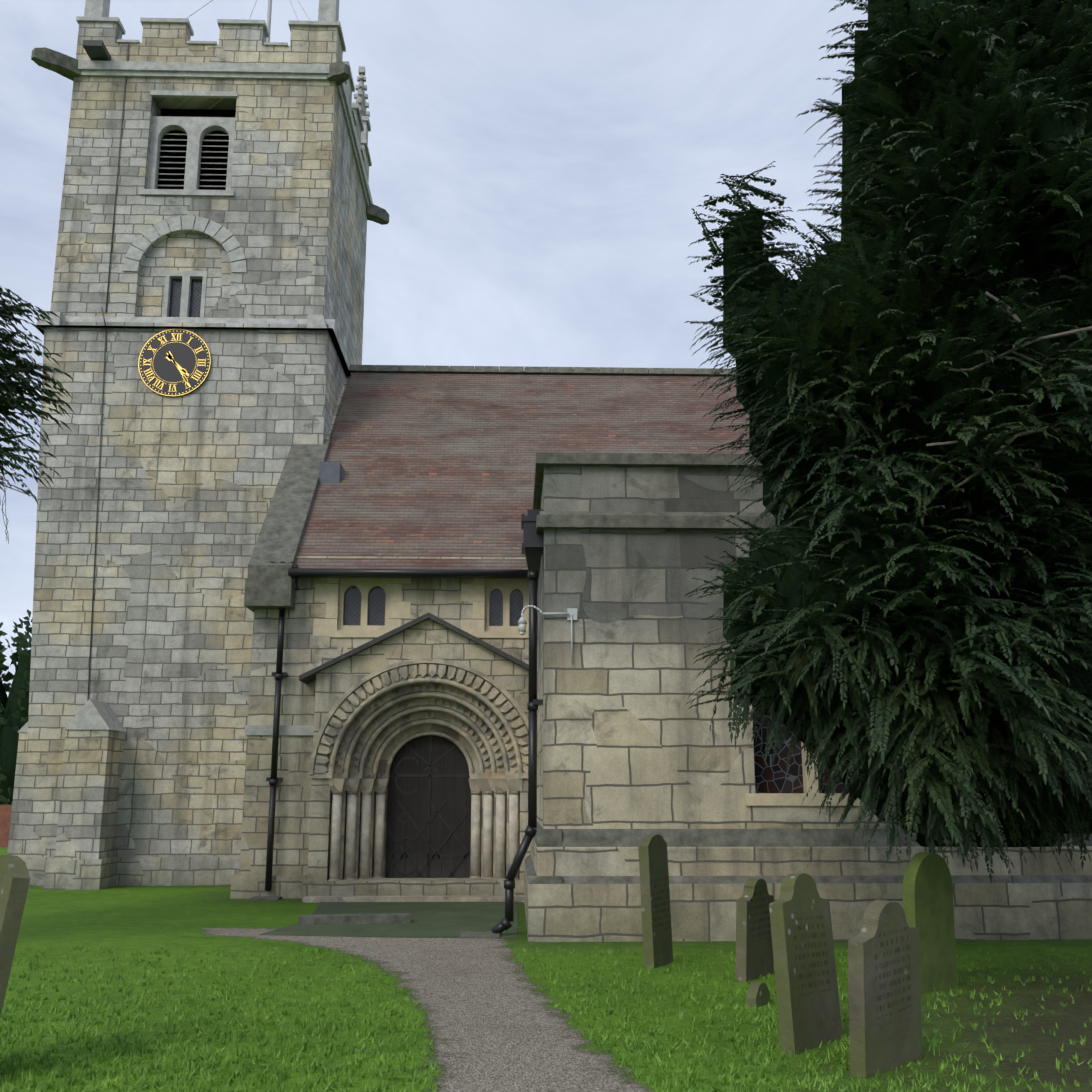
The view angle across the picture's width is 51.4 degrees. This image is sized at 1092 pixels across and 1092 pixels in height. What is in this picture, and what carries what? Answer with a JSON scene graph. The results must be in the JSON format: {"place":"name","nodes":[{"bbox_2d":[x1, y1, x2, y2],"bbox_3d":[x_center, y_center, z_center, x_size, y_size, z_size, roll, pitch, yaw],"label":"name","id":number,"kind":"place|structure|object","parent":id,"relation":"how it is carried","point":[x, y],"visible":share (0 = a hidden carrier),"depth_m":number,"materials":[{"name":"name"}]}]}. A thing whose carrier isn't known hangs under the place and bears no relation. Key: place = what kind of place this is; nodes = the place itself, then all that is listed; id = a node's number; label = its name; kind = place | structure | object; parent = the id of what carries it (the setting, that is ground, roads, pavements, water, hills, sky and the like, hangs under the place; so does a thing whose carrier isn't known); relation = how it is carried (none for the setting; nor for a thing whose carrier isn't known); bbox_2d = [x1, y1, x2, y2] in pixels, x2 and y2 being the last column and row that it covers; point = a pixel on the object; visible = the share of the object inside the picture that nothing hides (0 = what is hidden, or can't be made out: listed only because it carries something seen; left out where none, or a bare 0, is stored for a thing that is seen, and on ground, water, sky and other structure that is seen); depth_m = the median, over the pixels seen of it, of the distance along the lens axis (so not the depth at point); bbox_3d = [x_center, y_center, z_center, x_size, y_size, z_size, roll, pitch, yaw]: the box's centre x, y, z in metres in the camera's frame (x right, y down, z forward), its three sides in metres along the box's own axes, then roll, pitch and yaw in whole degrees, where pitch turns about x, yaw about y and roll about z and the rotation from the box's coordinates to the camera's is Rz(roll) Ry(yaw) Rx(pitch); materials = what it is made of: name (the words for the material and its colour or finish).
{"place":"outdoors","nodes":[
{"label":"outdoors","id":0,"kind":"place"},
{"bbox_2d":[0,805,11,846],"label":"churchyard wall","id":1,"kind":"structure","parent":0,"point":[5,815],"depth_m":36.01,"materials":[{"name":"brick"}]},
{"bbox_2d":[0,476,30,543],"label":"birch twigs","id":2,"kind":"object","parent":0,"point":[2,479],"visible":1,"depth_m":9.21,"materials":[{"name":"brown plant"}]},
{"bbox_2d":[0,286,74,504],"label":"conifer","id":3,"kind":"object","parent":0,"point":[10,387],"depth_m":11.63,"materials":[{"name":"green plant"}]},
{"bbox_2d":[178,925,682,1091],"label":"gravel path","id":4,"kind":"structure","parent":0,"point":[494,1020],"depth_m":8.36,"materials":[{"name":"grey gravel"}]},
{"bbox_2d":[0,0,867,696],"label":"sky","id":5,"kind":"structure","parent":0,"point":[538,170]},
{"bbox_2d":[0,847,1091,1091],"bbox_3d":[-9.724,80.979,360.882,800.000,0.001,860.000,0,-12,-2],"label":"ground grass","id":6,"kind":"structure","parent":0,"point":[138,919],"depth_m":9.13,"materials":[{"name":"green plant"}]},
{"bbox_2d":[0,855,29,1017],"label":"headstone","id":7,"kind":"object","parent":6,"relation":"on","point":[14,879],"visible":1,"depth_m":6.57,"materials":[{"name":"stone"}]},
{"bbox_2d":[0,609,31,804],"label":"trees","id":8,"kind":"object","parent":6,"relation":"on","point":[9,738],"depth_m":38.86,"materials":[{"name":"green plant"}]},
{"bbox_2d":[7,22,368,889],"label":"church tower","id":9,"kind":"structure","parent":6,"relation":"on","point":[153,792],"depth_m":22.39,"materials":[{"name":"stone"}]},
{"bbox_2d":[82,40,110,60],"bbox_3d":[-9.527,-10.486,24.111,0.400,0.130,0.650,0,-12,-2],"label":"spout","id":10,"kind":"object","parent":9,"relation":"attached to","point":[96,50],"depth_m":23.95,"materials":[{"name":"grey stone"}]},
{"bbox_2d":[139,330,210,396],"bbox_3d":[-7.450,-3.679,22.776,1.440,1.440,0.050,0,-12,-2],"label":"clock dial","id":11,"kind":"object","parent":9,"relation":"attached to","point":[165,369],"visible":0.73,"depth_m":22.75,"materials":[{"name":"gold"}]},
{"bbox_2d":[138,329,210,395],"bbox_3d":[-7.449,-3.686,22.743,1.436,1.436,0.018,0,-12,-2],"label":"clock","id":12,"kind":"object","parent":11,"relation":"attached to","point":[169,357],"visible":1,"depth_m":22.72,"materials":[{"name":"gold metal"}]},
{"bbox_2d":[137,234,230,317],"bbox_3d":[-7.440,-5.565,23.545,1.910,1.935,0.160,0,-12,-2],"label":"recessed wall panel","id":13,"kind":"object","parent":9,"relation":"attached to","point":[188,252],"visible":0.75,"depth_m":23.50,"materials":[{"name":"beige stone"}]},
{"bbox_2d":[169,279,202,316],"bbox_3d":[-7.441,-5.093,23.492,0.740,0.970,0.020,0,-12,-2],"label":"tower window glass","id":14,"kind":"object","parent":13,"relation":"in","point":[195,297],"depth_m":23.49,"materials":[{"name":"grey glass"}]},
{"bbox_2d":[122,216,246,272],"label":"stone arch","id":15,"kind":"structure","parent":9,"relation":"attached to","point":[213,228],"depth_m":23.47,"materials":[{"name":"grey stone"}]},
{"bbox_2d":[18,0,372,731],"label":"stone trim","id":16,"kind":"structure","parent":9,"relation":"on","point":[92,714],"depth_m":24.20,"materials":[{"name":"grey stone"}]},
{"bbox_2d":[87,43,128,700],"bbox_3d":[-8.819,-3.941,22.838,0.398,14.100,0.254,5,-13,-22],"label":"lightning conductor","id":17,"kind":"object","parent":16,"relation":"attached to","point":[103,385],"visible":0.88,"depth_m":22.62,"materials":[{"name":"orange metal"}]},
{"bbox_2d":[156,133,228,186],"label":"louvers","id":18,"kind":"object","parent":16,"relation":"attached to","point":[200,157],"visible":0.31,"depth_m":24.20,"materials":[{"name":"black wood"}]},
{"bbox_2d":[187,0,309,41],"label":"flagpole","id":19,"kind":"object","parent":16,"relation":"on","point":[269,11],"visible":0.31,"depth_m":27.75,"materials":[{"name":"grey"}]},
{"bbox_2d":[157,109,235,189],"bbox_3d":[-7.519,-8.415,24.497,1.700,2.250,0.040,0,-12,-2],"label":"belfry opening","id":20,"kind":"object","parent":9,"relation":"attached to","point":[196,113],"visible":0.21,"depth_m":24.48,"materials":[{"name":"black"}]},
{"bbox_2d":[31,47,388,224],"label":"gargoyles","id":21,"kind":"object","parent":9,"relation":"on","point":[64,65],"visible":0.92,"depth_m":24.09,"materials":[{"name":"stone"}]},
{"bbox_2d":[250,896,499,937],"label":"drain covers","id":22,"kind":"object","parent":6,"relation":"on","point":[477,934],"visible":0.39,"depth_m":13.17,"materials":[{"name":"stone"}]},
{"bbox_2d":[230,372,528,898],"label":"nave walls","id":23,"kind":"structure","parent":6,"relation":"on","point":[305,650],"depth_m":18.74,"materials":[{"name":"beige stone"}]},
{"bbox_2d":[245,725,313,735],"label":"stone block","id":24,"kind":"structure","parent":23,"relation":"attached to","point":[283,729],"depth_m":18.61,"materials":[{"name":"beige stone"}]},
{"bbox_2d":[244,439,329,611],"bbox_3d":[-4.641,-0.576,20.690,0.760,3.907,3.250,0,-12,-2],"label":"gable coping","id":25,"kind":"object","parent":23,"relation":"attached to","point":[268,585],"visible":0.83,"depth_m":19.77,"materials":[{"name":"stone"}]},
{"bbox_2d":[265,509,543,932],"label":"rainwater pipes","id":26,"kind":"object","parent":23,"relation":"attached to","point":[532,546],"visible":0.88,"depth_m":14.23,"materials":[{"name":"black metal"}]},
{"bbox_2d":[303,658,527,902],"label":"arch molding","id":27,"kind":"structure","parent":23,"relation":"attached to","point":[367,783],"depth_m":18.20,"materials":[{"name":"beige stone"}]},
{"bbox_2d":[385,735,470,877],"bbox_3d":[-1.940,4.383,18.883,1.440,2.540,0.080,0,-12,-2],"label":"church door","id":28,"kind":"structure","parent":27,"relation":"attached to","point":[452,792],"depth_m":18.84,"materials":[{"name":"brown wood"}]},
{"bbox_2d":[386,735,469,877],"bbox_3d":[-1.939,4.369,18.840,1.362,2.450,0.014,0,-12,-2],"label":"door ironwork","id":29,"kind":"object","parent":28,"relation":"attached to","point":[428,855],"depth_m":18.76,"materials":[{"name":"metal"}]},
{"bbox_2d":[302,619,530,900],"bbox_3d":[-1.974,3.546,18.287,3.610,4.720,0.620,0,-12,-2],"label":"doorway","id":30,"kind":"structure","parent":23,"relation":"attached to","point":[429,639],"depth_m":18.25,"materials":[{"name":"stone"}]},
{"bbox_2d":[299,612,528,683],"bbox_3d":[-2.078,1.693,18.661,3.780,1.110,0.680,0,-12,-2],"label":"porch gable coping","id":31,"kind":"object","parent":30,"relation":"on","point":[307,677],"visible":0.59,"depth_m":18.36,"materials":[{"name":"grey stone"}]},
{"bbox_2d":[329,794,518,878],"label":"columns","id":32,"kind":"structure","parent":30,"relation":"attached to","point":[379,833],"depth_m":18.16,"materials":[{"name":"beige stone"}]},
{"bbox_2d":[328,677,521,879],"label":"doorway orders","id":33,"kind":"object","parent":30,"relation":"attached to","point":[380,728],"visible":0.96,"depth_m":18.48,"materials":[{"name":"beige stone"}]},
{"bbox_2d":[313,578,528,637],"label":"window surrounds","id":34,"kind":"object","parent":23,"relation":"in","point":[480,589],"depth_m":19.18,"materials":[{"name":"beige stone"}]},
{"bbox_2d":[344,586,522,625],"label":"arched windows","id":35,"kind":"structure","parent":34,"relation":"in","point":[376,606],"depth_m":19.36,"materials":[{"name":"black glass"}]},
{"bbox_2d":[295,372,748,569],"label":"roof","id":36,"kind":"structure","parent":23,"relation":"on","point":[438,464],"depth_m":22.91,"materials":[{"name":"brown tile"}]},
{"bbox_2d":[319,462,342,483],"bbox_3d":[-4.119,-1.154,22.035,0.390,0.650,1.200,0,-12,-2],"label":"roof vent","id":37,"kind":"object","parent":36,"relation":"on","point":[330,472],"visible":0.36,"depth_m":21.48,"materials":[{"name":"grey metal"}]},
{"bbox_2d":[349,365,735,375],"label":"ridge tiles","id":38,"kind":"object","parent":36,"relation":"on","point":[532,370],"visible":0.35,"depth_m":25.80,"materials":[{"name":"stone"}]},
{"bbox_2d":[258,902,517,937],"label":"mossy paving","id":39,"kind":"structure","parent":6,"relation":"on","point":[443,919],"depth_m":14.62,"materials":[{"name":"green stone"}]},
{"bbox_2d":[298,913,410,924],"bbox_3d":[-2.435,4.803,14.435,1.400,0.210,0.240,2,-13,-9],"label":"kerb stone","id":40,"kind":"object","parent":39,"relation":"on","point":[336,919],"visible":0.57,"depth_m":14.35,"materials":[{"name":"grey stone"}]},
{"bbox_2d":[638,834,672,968],"bbox_3d":[1.075,3.566,11.044,0.100,1.470,0.520,-8,-15,25],"label":"gravestone","id":41,"kind":"object","parent":6,"relation":"on","point":[655,904],"visible":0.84,"depth_m":10.95,"materials":[{"name":"stone"}]},
{"bbox_2d":[735,878,773,981],"bbox_3d":[1.890,3.575,10.247,0.100,1.110,0.620,-5,-13,33],"label":"headstone","id":42,"kind":"object","parent":6,"relation":"on","point":[754,955],"visible":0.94,"depth_m":10.15,"materials":[{"name":"stone"}]},
{"bbox_2d":[746,981,769,1007],"bbox_3d":[1.659,3.619,8.840,0.080,0.420,0.280,-8,-15,33],"label":"footstone","id":43,"kind":"object","parent":6,"relation":"on","point":[758,993],"visible":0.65,"depth_m":8.81,"materials":[{"name":"stone"}]},
{"bbox_2d":[769,873,841,1054],"bbox_3d":[1.732,2.867,7.533,0.100,1.330,0.660,-15,-21,38],"label":"headstone","id":44,"kind":"object","parent":6,"relation":"on","point":[808,1005],"visible":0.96,"depth_m":7.46,"materials":[{"name":"stone"}]},
{"bbox_2d":[524,466,1091,941],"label":"chapel walls","id":45,"kind":"structure","parent":6,"relation":"on","point":[628,738],"depth_m":13.30,"materials":[{"name":"beige stone"}]},
{"bbox_2d":[517,605,576,663],"bbox_3d":[0.017,1.051,13.515,0.720,0.704,0.120,0,-12,-2],"label":"wall lamp bracket","id":46,"kind":"object","parent":45,"relation":"attached to","point":[571,613],"depth_m":13.56,"materials":[{"name":"white metal"}]},
{"bbox_2d":[518,623,526,634],"bbox_3d":[-0.283,0.993,13.520,0.100,0.140,0.100,0,-12,-2],"label":"lamp","id":47,"kind":"object","parent":46,"relation":"attached to","point":[522,628],"visible":1,"depth_m":13.49,"materials":[{"name":"white glass"}]},
{"bbox_2d":[745,708,862,805],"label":"chapel window","id":48,"kind":"structure","parent":45,"relation":"in","point":[778,777],"depth_m":13.66,"materials":[{"name":"glass"}]},
{"bbox_2d":[524,452,1091,883],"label":"stone ledges","id":49,"kind":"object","parent":45,"relation":"attached to","point":[543,837],"depth_m":13.13,"materials":[{"name":"grey stone"}]},
{"bbox_2d":[848,900,921,1078],"bbox_3d":[2.057,2.776,6.863,0.100,1.220,0.700,-6,-11,44],"label":"headstone","id":50,"kind":"object","parent":6,"relation":"on","point":[885,1031],"visible":1,"depth_m":6.79,"materials":[{"name":"stone"}]},
{"bbox_2d":[723,0,1091,846],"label":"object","id":51,"kind":"object","parent":6,"relation":"on","point":[931,392],"visible":0.21,"depth_m":10.57,"materials":[{"name":"plant"}]},
{"bbox_2d":[684,0,1091,884],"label":"yew","id":52,"kind":"object","parent":51,"relation":"attached to","point":[868,752],"depth_m":9.70,"materials":[{"name":"green plant"}]},
{"bbox_2d":[903,852,956,993],"bbox_3d":[3.249,3.300,9.599,0.620,1.370,0.110,8,-12,-41],"label":"round headstone","id":53,"kind":"object","parent":6,"relation":"on","point":[928,907],"visible":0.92,"depth_m":9.56,"materials":[{"name":"green stone"}]}
]}

